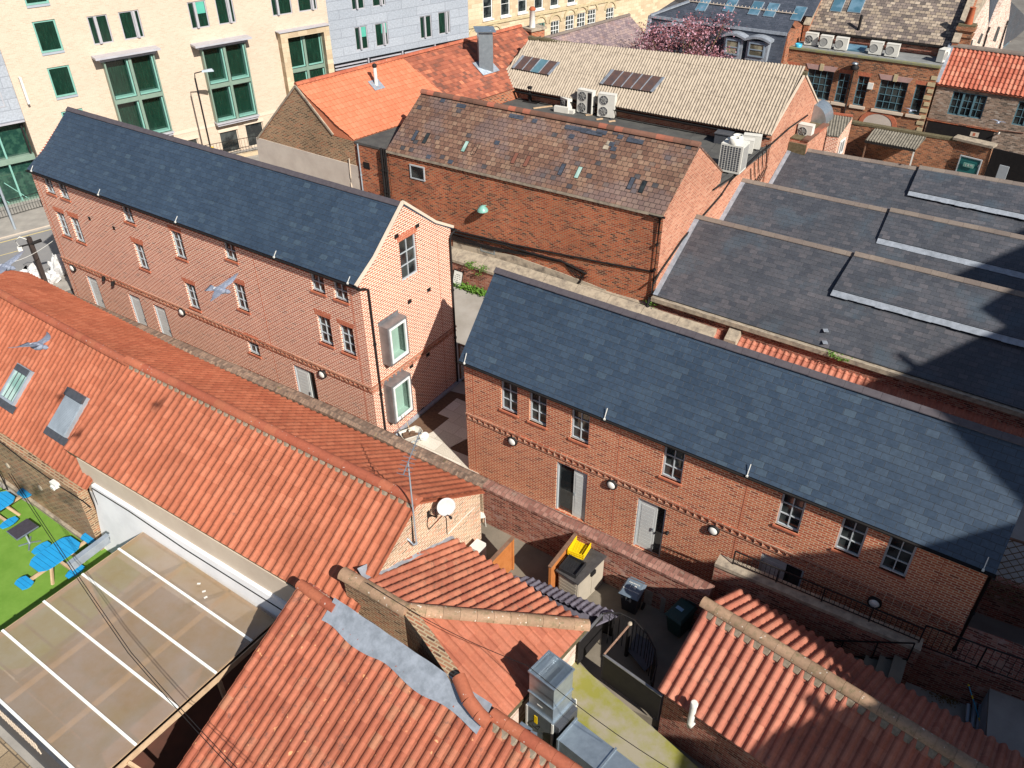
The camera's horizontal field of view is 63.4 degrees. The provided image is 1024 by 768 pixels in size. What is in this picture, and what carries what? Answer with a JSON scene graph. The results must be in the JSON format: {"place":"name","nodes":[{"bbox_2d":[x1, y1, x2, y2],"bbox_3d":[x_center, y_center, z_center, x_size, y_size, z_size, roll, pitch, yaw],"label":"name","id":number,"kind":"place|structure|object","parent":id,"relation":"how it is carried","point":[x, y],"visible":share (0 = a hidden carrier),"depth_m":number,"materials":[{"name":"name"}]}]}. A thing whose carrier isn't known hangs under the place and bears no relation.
{"place":"outdoors","nodes":[
{"label":"outdoors","id":0,"kind":"place"},
{"bbox_2d":[0,737,31,767],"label":"flag paving","id":1,"kind":"structure","parent":0,"point":[10,757],"depth_m":23.04,"materials":[{"name":"stone"}]},
{"bbox_2d":[0,227,60,272],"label":"road","id":2,"kind":"structure","parent":0,"point":[44,253],"depth_m":46.28,"materials":[{"name":"asphalt"}]},
{"bbox_2d":[0,482,95,767],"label":"ground","id":3,"kind":"structure","parent":0,"point":[26,756],"depth_m":23.38,"materials":[{"name":"concrete"}]},
{"bbox_2d":[0,270,194,550],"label":"pantiled range","id":4,"kind":"structure","parent":3,"relation":"on","point":[50,396],"depth_m":30.21,"materials":[{"name":"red tile"}]},
{"bbox_2d":[63,348,485,648],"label":"pantiled range","id":5,"kind":"structure","parent":3,"relation":"on","point":[262,499],"depth_m":25.53,"materials":[{"name":"tile"}]},
{"bbox_2d":[8,473,231,767],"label":"overhead cable","id":6,"kind":"object","parent":5,"relation":"attached to","point":[116,635],"visible":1,"depth_m":20.41,"materials":[{"name":"rubber"}]},
{"bbox_2d":[11,474,236,767],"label":"overhead cable","id":7,"kind":"object","parent":5,"relation":"attached to","point":[118,633],"visible":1,"depth_m":20.42,"materials":[{"name":"black metal"}]},
{"bbox_2d":[427,498,455,518],"bbox_3d":[-1.961,3.609,23.875,0.878,0.733,0.517,20,41,25],"label":"satellite dish","id":8,"kind":"object","parent":5,"relation":"attached to","point":[445,506],"visible":1,"depth_m":23.84,"materials":[{"name":"white metal"}]},
{"bbox_2d":[65,291,489,522],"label":"garden wall","id":9,"kind":"structure","parent":3,"relation":"on","point":[356,423],"depth_m":31.02,"materials":[{"name":"red brick"}]},
{"bbox_2d":[177,579,582,767],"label":"pantiled house","id":10,"kind":"structure","parent":3,"relation":"on","point":[323,679],"depth_m":20.25,"materials":[{"name":"brick"}]},
{"bbox_2d":[337,567,459,683],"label":"parapet wall","id":11,"kind":"structure","parent":10,"relation":"on","point":[410,629],"depth_m":21.43,"materials":[{"name":"brown brick"}]},
{"bbox_2d":[0,487,111,631],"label":"lawn","id":12,"kind":"structure","parent":0,"point":[16,603],"depth_m":28.70,"materials":[{"name":"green plant"}]},
{"bbox_2d":[0,488,30,528],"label":"picnic table","id":13,"kind":"object","parent":12,"relation":"on","point":[7,499],"visible":0.97,"depth_m":30.33,"materials":[{"name":"blue paint"}]},
{"bbox_2d":[6,518,40,550],"bbox_3d":[-17.189,5.392,29.306,0.707,0.775,0.796,22,42,28],"label":"bistro table","id":14,"kind":"object","parent":12,"relation":"on","point":[20,530],"visible":1,"depth_m":29.13,"materials":[{"name":"metal"}]},
{"bbox_2d":[14,533,95,589],"bbox_3d":[-15.539,6.071,28.407,2.132,0.764,2.626,0,36,0],"label":"picnic table","id":15,"kind":"object","parent":12,"relation":"on","point":[48,556],"visible":0.94,"depth_m":28.08,"materials":[{"name":"blue paint"}]},
{"bbox_2d":[53,274,72,290],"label":"pavement","id":16,"kind":"structure","parent":0,"point":[64,283],"depth_m":42.84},
{"bbox_2d":[15,236,48,282],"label":"utility pole","id":17,"kind":"object","parent":16,"relation":"on","point":[32,248],"visible":0.91,"depth_m":41.42,"materials":[{"name":"wood"}]},
{"bbox_2d":[0,147,258,239],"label":"pavement","id":18,"kind":"structure","parent":0,"point":[32,218],"depth_m":49.39,"materials":[{"name":"concrete"}]},
{"bbox_2d":[124,649,255,767],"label":"ground","id":19,"kind":"structure","parent":0,"point":[170,746],"depth_m":23.61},
{"bbox_2d":[0,532,274,767],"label":"glazed canopy","id":20,"kind":"object","parent":19,"relation":"on","point":[79,688],"visible":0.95,"depth_m":23.23,"materials":[{"name":"metal"}]},
{"bbox_2d":[412,440,478,473],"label":"paving","id":21,"kind":"structure","parent":0,"point":[458,458],"depth_m":32.05,"materials":[{"name":"stone"}]},
{"bbox_2d":[405,391,494,481],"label":"patio","id":22,"kind":"structure","parent":0,"point":[430,420],"depth_m":33.81,"materials":[{"name":"brown"}]},
{"bbox_2d":[434,415,466,446],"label":"paving","id":23,"kind":"structure","parent":0,"point":[451,431],"depth_m":33.14,"materials":[{"name":"stone"}]},
{"bbox_2d":[438,398,466,419],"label":"paving","id":24,"kind":"structure","parent":0,"point":[457,407],"depth_m":34.21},
{"bbox_2d":[66,0,1023,767],"bbox_3d":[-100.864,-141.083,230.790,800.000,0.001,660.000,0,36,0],"label":"ground","id":25,"kind":"structure","parent":0,"point":[992,626],"depth_m":25.43,"materials":[{"name":"concrete"}]},
{"bbox_2d":[0,0,468,206],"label":"hotel building","id":26,"kind":"structure","parent":25,"relation":"on","point":[139,63],"depth_m":53.27,"materials":[{"name":"paint"}]},
{"bbox_2d":[32,19,63,52],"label":"window","id":27,"kind":"structure","parent":26,"relation":"in","point":[46,31],"depth_m":48.04,"materials":[{"name":"green glass"}]},
{"bbox_2d":[47,65,76,97],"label":"window","id":28,"kind":"structure","parent":26,"relation":"in","point":[61,79],"depth_m":49.54,"materials":[{"name":"green glass"}]},
{"bbox_2d":[86,14,113,44],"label":"window","id":29,"kind":"structure","parent":26,"relation":"in","point":[99,26],"depth_m":49.53,"materials":[{"name":"green glass"}]},
{"bbox_2d":[118,9,144,39],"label":"window","id":30,"kind":"structure","parent":26,"relation":"in","point":[130,21],"depth_m":50.47,"materials":[{"name":"green glass"}]},
{"bbox_2d":[91,45,174,135],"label":"bay window","id":31,"kind":"structure","parent":26,"relation":"in","point":[132,75],"depth_m":52.01,"materials":[{"name":"green glass"}]},
{"bbox_2d":[187,0,209,28],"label":"window","id":32,"kind":"structure","parent":26,"relation":"in","point":[197,10],"depth_m":52.59,"materials":[{"name":"green glass"}]},
{"bbox_2d":[190,34,259,126],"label":"bay window","id":33,"kind":"structure","parent":26,"relation":"in","point":[230,88],"depth_m":55.43,"materials":[{"name":"green glass"}]},
{"bbox_2d":[215,0,235,24],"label":"window","id":34,"kind":"structure","parent":26,"relation":"in","point":[225,10],"depth_m":53.55,"materials":[{"name":"green metal"}]},
{"bbox_2d":[219,129,240,152],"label":"window","id":35,"kind":"structure","parent":26,"relation":"in","point":[229,135],"depth_m":57.71,"materials":[{"name":"grey glass"}]},
{"bbox_2d":[288,33,325,81],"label":"bay window","id":36,"kind":"structure","parent":26,"relation":"in","point":[306,51],"depth_m":58.26,"materials":[{"name":"green glass"}]},
{"bbox_2d":[25,106,464,433],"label":"brick townhouse","id":37,"kind":"structure","parent":25,"relation":"on","point":[340,296],"depth_m":32.44,"materials":[{"name":"red brick"}]},
{"bbox_2d":[293,364,318,399],"bbox_3d":[-8.183,0.267,33.412,1.034,2.270,0.732,0,36,0],"label":"door","id":38,"kind":"structure","parent":37,"relation":"in","point":[306,383],"depth_m":33.21,"materials":[{"name":"wood"}]},
{"bbox_2d":[378,310,409,366],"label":"box window","id":39,"kind":"structure","parent":37,"relation":"in","point":[393,329],"depth_m":30.46,"materials":[{"name":"wood"}]},
{"bbox_2d":[383,368,413,424],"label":"box window","id":40,"kind":"structure","parent":37,"relation":"in","point":[398,396],"depth_m":31.96,"materials":[{"name":"metal"}]},
{"bbox_2d":[399,234,416,280],"bbox_3d":[-3.828,-4.621,30.125,0.070,1.600,0.950,21,41,27],"label":"window","id":41,"kind":"structure","parent":37,"relation":"in","point":[407,250],"depth_m":30.19,"materials":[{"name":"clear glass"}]},
{"bbox_2d":[256,24,529,198],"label":"tiled range","id":42,"kind":"structure","parent":25,"relation":"on","point":[342,127],"depth_m":45.16,"materials":[{"name":"tile"}]},
{"bbox_2d":[522,6,546,36],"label":"chimney stack","id":43,"kind":"object","parent":42,"relation":"on","point":[532,28],"visible":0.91,"depth_m":53.04,"materials":[{"name":"paint"}]},
{"bbox_2d":[380,89,722,303],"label":"brick warehouse","id":44,"kind":"structure","parent":25,"relation":"on","point":[607,207],"depth_m":38.63,"materials":[{"name":"brown brick"}]},
{"bbox_2d":[451,246,716,337],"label":"garden wall","id":45,"kind":"structure","parent":25,"relation":"on","point":[459,258],"depth_m":39.93,"materials":[{"name":"stone"}]},
{"bbox_2d":[482,480,714,625],"bbox_3d":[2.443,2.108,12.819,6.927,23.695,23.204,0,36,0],"label":"garden wall","id":46,"kind":"structure","parent":25,"relation":"on","point":[537,525],"depth_m":26.01,"materials":[{"name":"brick"}]},
{"bbox_2d":[544,13,655,50],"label":"purple roofed house","id":47,"kind":"structure","parent":25,"relation":"on","point":[617,31],"depth_m":59.21,"materials":[{"name":"tile"}]},
{"bbox_2d":[502,86,807,218],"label":"flat roof extension","id":48,"kind":"object","parent":25,"relation":"on","point":[728,185],"visible":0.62,"depth_m":44.30,"materials":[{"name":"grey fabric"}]},
{"bbox_2d":[577,87,595,114],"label":"air conditioner","id":49,"kind":"object","parent":48,"relation":"on","point":[586,97],"visible":1,"depth_m":47.40,"materials":[{"name":"grey metal"}]},
{"bbox_2d":[597,91,616,118],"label":"air conditioner","id":50,"kind":"object","parent":48,"relation":"on","point":[607,101],"visible":1,"depth_m":46.81,"materials":[{"name":"grey metal"}]},
{"bbox_2d":[718,133,749,174],"bbox_3d":[10.798,-11.216,40.245,1.120,1.650,0.982,20,41,26],"label":"condenser unit","id":51,"kind":"object","parent":48,"relation":"on","point":[734,150],"visible":0.97,"depth_m":39.94,"materials":[{"name":"grey metal"}]},
{"bbox_2d":[581,284,741,344],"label":"boundary wall","id":52,"kind":"structure","parent":25,"relation":"on","point":[733,335],"depth_m":35.78,"materials":[{"name":"stone"}]},
{"bbox_2d":[506,35,832,182],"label":"cement roofed shed","id":53,"kind":"structure","parent":25,"relation":"on","point":[710,96],"depth_m":45.89,"materials":[{"name":"concrete"}]},
{"bbox_2d":[628,7,744,59],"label":"plum tree","id":54,"kind":"object","parent":25,"relation":"on","point":[666,34],"visible":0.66,"depth_m":56.90,"materials":[{"name":"pink plant"}]},
{"bbox_2d":[645,0,820,63],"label":"mansard house","id":55,"kind":"structure","parent":25,"relation":"on","point":[770,31],"depth_m":57.43,"materials":[{"name":"stone"}]},
{"bbox_2d":[457,267,1023,653],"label":"brick townhouse","id":56,"kind":"structure","parent":25,"relation":"on","point":[697,454],"depth_m":24.34,"materials":[{"name":"red brick"}]},
{"bbox_2d":[502,381,516,413],"bbox_3d":[-0.040,0.386,28.034,0.680,1.300,0.070,22,41,27],"label":"window","id":57,"kind":"structure","parent":56,"relation":"in","point":[509,392],"depth_m":28.12,"materials":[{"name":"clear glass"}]},
{"bbox_2d":[530,393,546,425],"bbox_3d":[0.914,0.768,27.501,0.680,1.300,0.070,22,41,27],"label":"window","id":58,"kind":"structure","parent":56,"relation":"in","point":[538,404],"depth_m":27.58,"materials":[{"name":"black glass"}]},
{"bbox_2d":[556,462,586,520],"bbox_3d":[2.074,3.692,28.630,1.056,2.250,0.774,0,36,0],"label":"door","id":59,"kind":"structure","parent":56,"relation":"in","point":[571,484],"depth_m":28.66,"materials":[{"name":"white wood"}]},
{"bbox_2d":[571,410,589,442],"bbox_3d":[2.249,1.301,26.756,0.680,1.300,0.070,22,41,27],"label":"window","id":60,"kind":"structure","parent":56,"relation":"in","point":[580,421],"depth_m":26.83,"materials":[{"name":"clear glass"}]},
{"bbox_2d":[633,498,665,556],"bbox_3d":[4.542,4.687,27.257,0.891,2.230,0.660,0,36,0],"label":"door","id":61,"kind":"structure","parent":56,"relation":"in","point":[650,518],"depth_m":27.27,"materials":[{"name":"white wood"}]},
{"bbox_2d":[662,447,684,481],"bbox_3d":[4.948,2.380,25.247,0.680,1.300,0.070,22,41,27],"label":"window","id":62,"kind":"structure","parent":56,"relation":"in","point":[673,462],"depth_m":25.32,"materials":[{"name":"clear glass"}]},
{"bbox_2d":[758,553,803,586],"bbox_3d":[8.089,6.117,25.284,1.120,2.200,0.818,0,36,0],"label":"door","id":63,"kind":"structure","parent":56,"relation":"in","point":[765,558],"depth_m":24.90,"materials":[{"name":"black glass"}]},
{"bbox_2d":[776,494,805,531],"bbox_3d":[7.960,3.600,23.575,0.680,1.300,0.070,22,41,27],"label":"window","id":64,"kind":"structure","parent":56,"relation":"in","point":[791,510],"depth_m":23.63,"materials":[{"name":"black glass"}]},
{"bbox_2d":[834,518,868,556],"bbox_3d":[9.361,4.154,22.788,0.680,1.300,0.070,22,41,27],"label":"window","id":65,"kind":"structure","parent":56,"relation":"in","point":[851,537],"depth_m":22.84,"materials":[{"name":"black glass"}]},
{"bbox_2d":[880,537,916,576],"bbox_3d":[10.380,4.572,22.226,0.680,1.300,0.070,22,41,27],"label":"window","id":66,"kind":"structure","parent":56,"relation":"in","point":[897,558],"depth_m":22.28,"materials":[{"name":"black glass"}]},
{"bbox_2d":[788,122,828,155],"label":"brick outbuilding","id":67,"kind":"structure","parent":25,"relation":"on","point":[800,144],"depth_m":45.89,"materials":[{"name":"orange brick"}]},
{"bbox_2d":[711,554,923,684],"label":"retaining wall","id":68,"kind":"structure","parent":25,"relation":"on","point":[826,620],"depth_m":23.29,"materials":[{"name":"brick"}]},
{"bbox_2d":[732,551,924,642],"bbox_3d":[8.644,5.849,23.007,5.188,0.565,0.037,20,41,26],"label":"railing","id":69,"kind":"object","parent":68,"relation":"on","point":[827,589],"visible":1,"depth_m":22.91,"materials":[{"name":"black metal"}]},
{"bbox_2d":[651,214,1023,429],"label":"slate roofed shed","id":70,"kind":"structure","parent":25,"relation":"on","point":[950,339],"depth_m":33.95,"materials":[{"name":"stone"}]},
{"bbox_2d":[822,112,852,153],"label":"outhouse","id":71,"kind":"structure","parent":25,"relation":"on","point":[837,133],"depth_m":53.49,"materials":[{"name":"brick"}]},
{"bbox_2d":[657,589,1023,767],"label":"pantiled outbuilding","id":72,"kind":"structure","parent":25,"relation":"on","point":[747,681],"depth_m":20.26,"materials":[{"name":"tile"}]},
{"bbox_2d":[786,40,941,131],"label":"brick workshop","id":73,"kind":"structure","parent":25,"relation":"on","point":[858,82],"depth_m":55.91,"materials":[{"name":"brown brick"}]},
{"bbox_2d":[808,69,833,99],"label":"window","id":74,"kind":"structure","parent":73,"relation":"in","point":[821,81],"depth_m":57.48,"materials":[{"name":"black glass"}]},
{"bbox_2d":[853,76,869,105],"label":"window","id":75,"kind":"structure","parent":73,"relation":"in","point":[863,81],"depth_m":56.40,"materials":[{"name":"black glass"}]},
{"bbox_2d":[874,79,908,111],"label":"window","id":76,"kind":"structure","parent":73,"relation":"in","point":[891,95],"depth_m":55.56,"materials":[{"name":"black glass"}]},
{"bbox_2d":[714,329,1023,437],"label":"lean to shed","id":77,"kind":"object","parent":25,"relation":"on","point":[869,383],"visible":0.2,"depth_m":33.13,"materials":[{"name":"tile"}]},
{"bbox_2d":[719,178,1023,291],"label":"slate roofed shed","id":78,"kind":"structure","parent":25,"relation":"on","point":[978,253],"depth_m":38.09,"materials":[{"name":"stone"}]},
{"bbox_2d":[801,0,976,55],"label":"slate patterned house","id":79,"kind":"structure","parent":25,"relation":"on","point":[925,27],"depth_m":56.41,"materials":[{"name":"stone"}]},
{"bbox_2d":[862,128,925,165],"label":"corrugated canopy","id":80,"kind":"object","parent":25,"relation":"on","point":[898,140],"visible":0.98,"depth_m":54.11,"materials":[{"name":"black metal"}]},
{"bbox_2d":[769,148,1023,234],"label":"slate roofed shed","id":81,"kind":"structure","parent":25,"relation":"on","point":[986,201],"depth_m":42.92,"materials":[{"name":"stone"}]},
{"bbox_2d":[844,120,956,169],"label":"yard wall","id":82,"kind":"structure","parent":25,"relation":"on","point":[933,150],"depth_m":55.28,"materials":[{"name":"brick"}]},
{"bbox_2d":[956,7,977,44],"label":"chimney stack","id":83,"kind":"object","parent":25,"relation":"on","point":[967,28],"visible":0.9,"depth_m":53.76,"materials":[{"name":"brick"}]},
{"bbox_2d":[947,134,997,175],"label":"gate wall","id":84,"kind":"structure","parent":25,"relation":"on","point":[970,155],"depth_m":52.98,"materials":[{"name":"brick"}]},
{"bbox_2d":[984,148,1023,182],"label":"dark gate","id":85,"kind":"structure","parent":84,"relation":"attached to","point":[1013,161],"depth_m":51.70,"materials":[{"name":"black metal"}]},
{"bbox_2d":[924,43,1023,154],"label":"pantiled wing","id":86,"kind":"structure","parent":25,"relation":"on","point":[978,88],"depth_m":53.38,"materials":[{"name":"tile"}]},
{"bbox_2d":[947,91,987,118],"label":"window","id":87,"kind":"structure","parent":86,"relation":"in","point":[963,104],"depth_m":53.79,"materials":[{"name":"black glass"}]},
{"bbox_2d":[970,0,1010,48],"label":"whitish brick house","id":88,"kind":"structure","parent":25,"relation":"on","point":[991,18],"depth_m":65.71,"materials":[{"name":"brick"}]},
{"bbox_2d":[971,576,1023,628],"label":"garden wall","id":89,"kind":"structure","parent":25,"relation":"on","point":[1002,612],"depth_m":25.22,"materials":[{"name":"brick"}]},
{"bbox_2d":[979,537,1023,609],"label":"lattice fence","id":90,"kind":"object","parent":89,"relation":"on","point":[1004,601],"visible":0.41,"depth_m":24.54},
{"bbox_2d":[1002,2,1023,47],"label":"slate house","id":91,"kind":"structure","parent":25,"relation":"on","point":[1015,27],"depth_m":79.80,"materials":[{"name":"stone"}]},
{"bbox_2d":[463,0,673,38],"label":"sandstone building","id":92,"kind":"structure","parent":0,"point":[555,16],"depth_m":78.04,"materials":[{"name":"beige stone"}]},
{"bbox_2d":[481,522,690,727],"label":"court paving","id":93,"kind":"structure","parent":0,"point":[530,561],"depth_m":25.02,"materials":[{"name":"concrete"}]},
{"bbox_2d":[357,535,590,723],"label":"hipped outhouse","id":94,"kind":"structure","parent":93,"relation":"on","point":[456,586],"depth_m":22.42,"materials":[{"name":"tile"}]},
{"bbox_2d":[513,576,617,635],"bbox_3d":[1.383,6.689,24.653,3.392,1.582,1.119,17,40,23],"label":"lean to roof","id":95,"kind":"object","parent":94,"relation":"attached to","point":[574,604],"visible":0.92,"depth_m":24.38,"materials":[{"name":"grey tile"}]},
{"bbox_2d":[490,536,514,572],"bbox_3d":[-0.292,5.680,26.168,0.110,1.450,1.202,22,42,28],"label":"timber fence panel","id":96,"kind":"object","parent":93,"relation":"on","point":[502,556],"visible":0.6,"depth_m":26.10,"materials":[{"name":"wood"}]},
{"bbox_2d":[548,533,577,587],"bbox_3d":[1.638,5.676,26.029,0.110,1.600,1.856,21,41,26],"label":"timber fence panel","id":97,"kind":"object","parent":93,"relation":"on","point":[557,560],"visible":0.48,"depth_m":25.51,"materials":[{"name":"wood"}]},
{"bbox_2d":[555,545,606,599],"bbox_3d":[2.153,6.015,25.857,0.889,1.250,1.495,27,44,32],"label":"storage box","id":98,"kind":"object","parent":93,"relation":"on","point":[586,583],"visible":0.77,"depth_m":25.47,"materials":[{"name":"beige plastic"}]},
{"bbox_2d":[558,554,585,578],"bbox_3d":[1.840,5.567,25.293,0.609,0.143,0.645,22,41,27],"label":"plastic crate","id":99,"kind":"object","parent":98,"relation":"on","point":[569,571],"visible":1,"depth_m":25.33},
{"bbox_2d":[577,612,662,719],"bbox_3d":[3.573,7.706,23.407,2.765,1.600,2.197,27,44,32],"label":"stairwell guard","id":100,"kind":"object","parent":93,"relation":"on","point":[635,689],"visible":1,"depth_m":23.01,"materials":[{"name":"black metal"}]},
{"bbox_2d":[618,577,646,614],"bbox_3d":[3.651,6.525,25.224,0.657,1.153,0.754,19,40,25],"label":"wheelie bin","id":101,"kind":"object","parent":93,"relation":"on","point":[631,592],"visible":1,"depth_m":24.94,"materials":[{"name":"black plastic"}]},
{"bbox_2d":[664,597,697,637],"bbox_3d":[4.986,7.007,24.595,0.913,1.100,0.621,-31,46,-35],"label":"wheelie bin","id":102,"kind":"object","parent":93,"relation":"on","point":[679,613],"visible":0.84,"depth_m":24.31,"materials":[{"name":"black plastic"}]},
{"bbox_2d":[522,660,697,767],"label":"yard paving","id":103,"kind":"structure","parent":0,"point":[597,699],"depth_m":22.10,"materials":[{"name":"concrete"}]},
{"bbox_2d":[526,650,638,767],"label":"extract duct","id":104,"kind":"object","parent":103,"relation":"on","point":[552,718],"visible":0.98,"depth_m":20.53,"materials":[{"name":"metal"}]},
{"bbox_2d":[451,287,1023,583],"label":"alley","id":105,"kind":"structure","parent":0,"point":[467,306],"depth_m":38.27,"materials":[{"name":"concrete"}]},
{"bbox_2d":[501,484,977,728],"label":"terrace paving","id":106,"kind":"structure","parent":0,"point":[959,711],"depth_m":23.29,"materials":[{"name":"concrete"}]},
{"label":"lower yard paving","id":107,"kind":"structure","parent":0,"visible":0},
{"bbox_2d":[854,655,906,683],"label":"stone steps","id":108,"kind":"structure","parent":107,"relation":"on","point":[894,668],"depth_m":22.24,"materials":[{"name":"stone"}]},
{"bbox_2d":[906,625,1023,708],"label":"terrace block","id":109,"kind":"structure","parent":107,"relation":"on","point":[940,674],"depth_m":22.85,"materials":[{"name":"brick"}]},
{"bbox_2d":[922,625,1023,682],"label":"railing","id":110,"kind":"object","parent":109,"relation":"on","point":[984,652],"visible":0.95,"depth_m":22.17,"materials":[{"name":"black metal"}]},
{"bbox_2d":[978,692,987,734],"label":"rendered wall","id":111,"kind":"structure","parent":107,"relation":"on","point":[983,716],"depth_m":22.38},
{"bbox_2d":[985,689,1023,757],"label":"concrete slab roof","id":112,"kind":"structure","parent":111,"relation":"on","point":[1005,719],"depth_m":21.76,"materials":[{"name":"concrete"}]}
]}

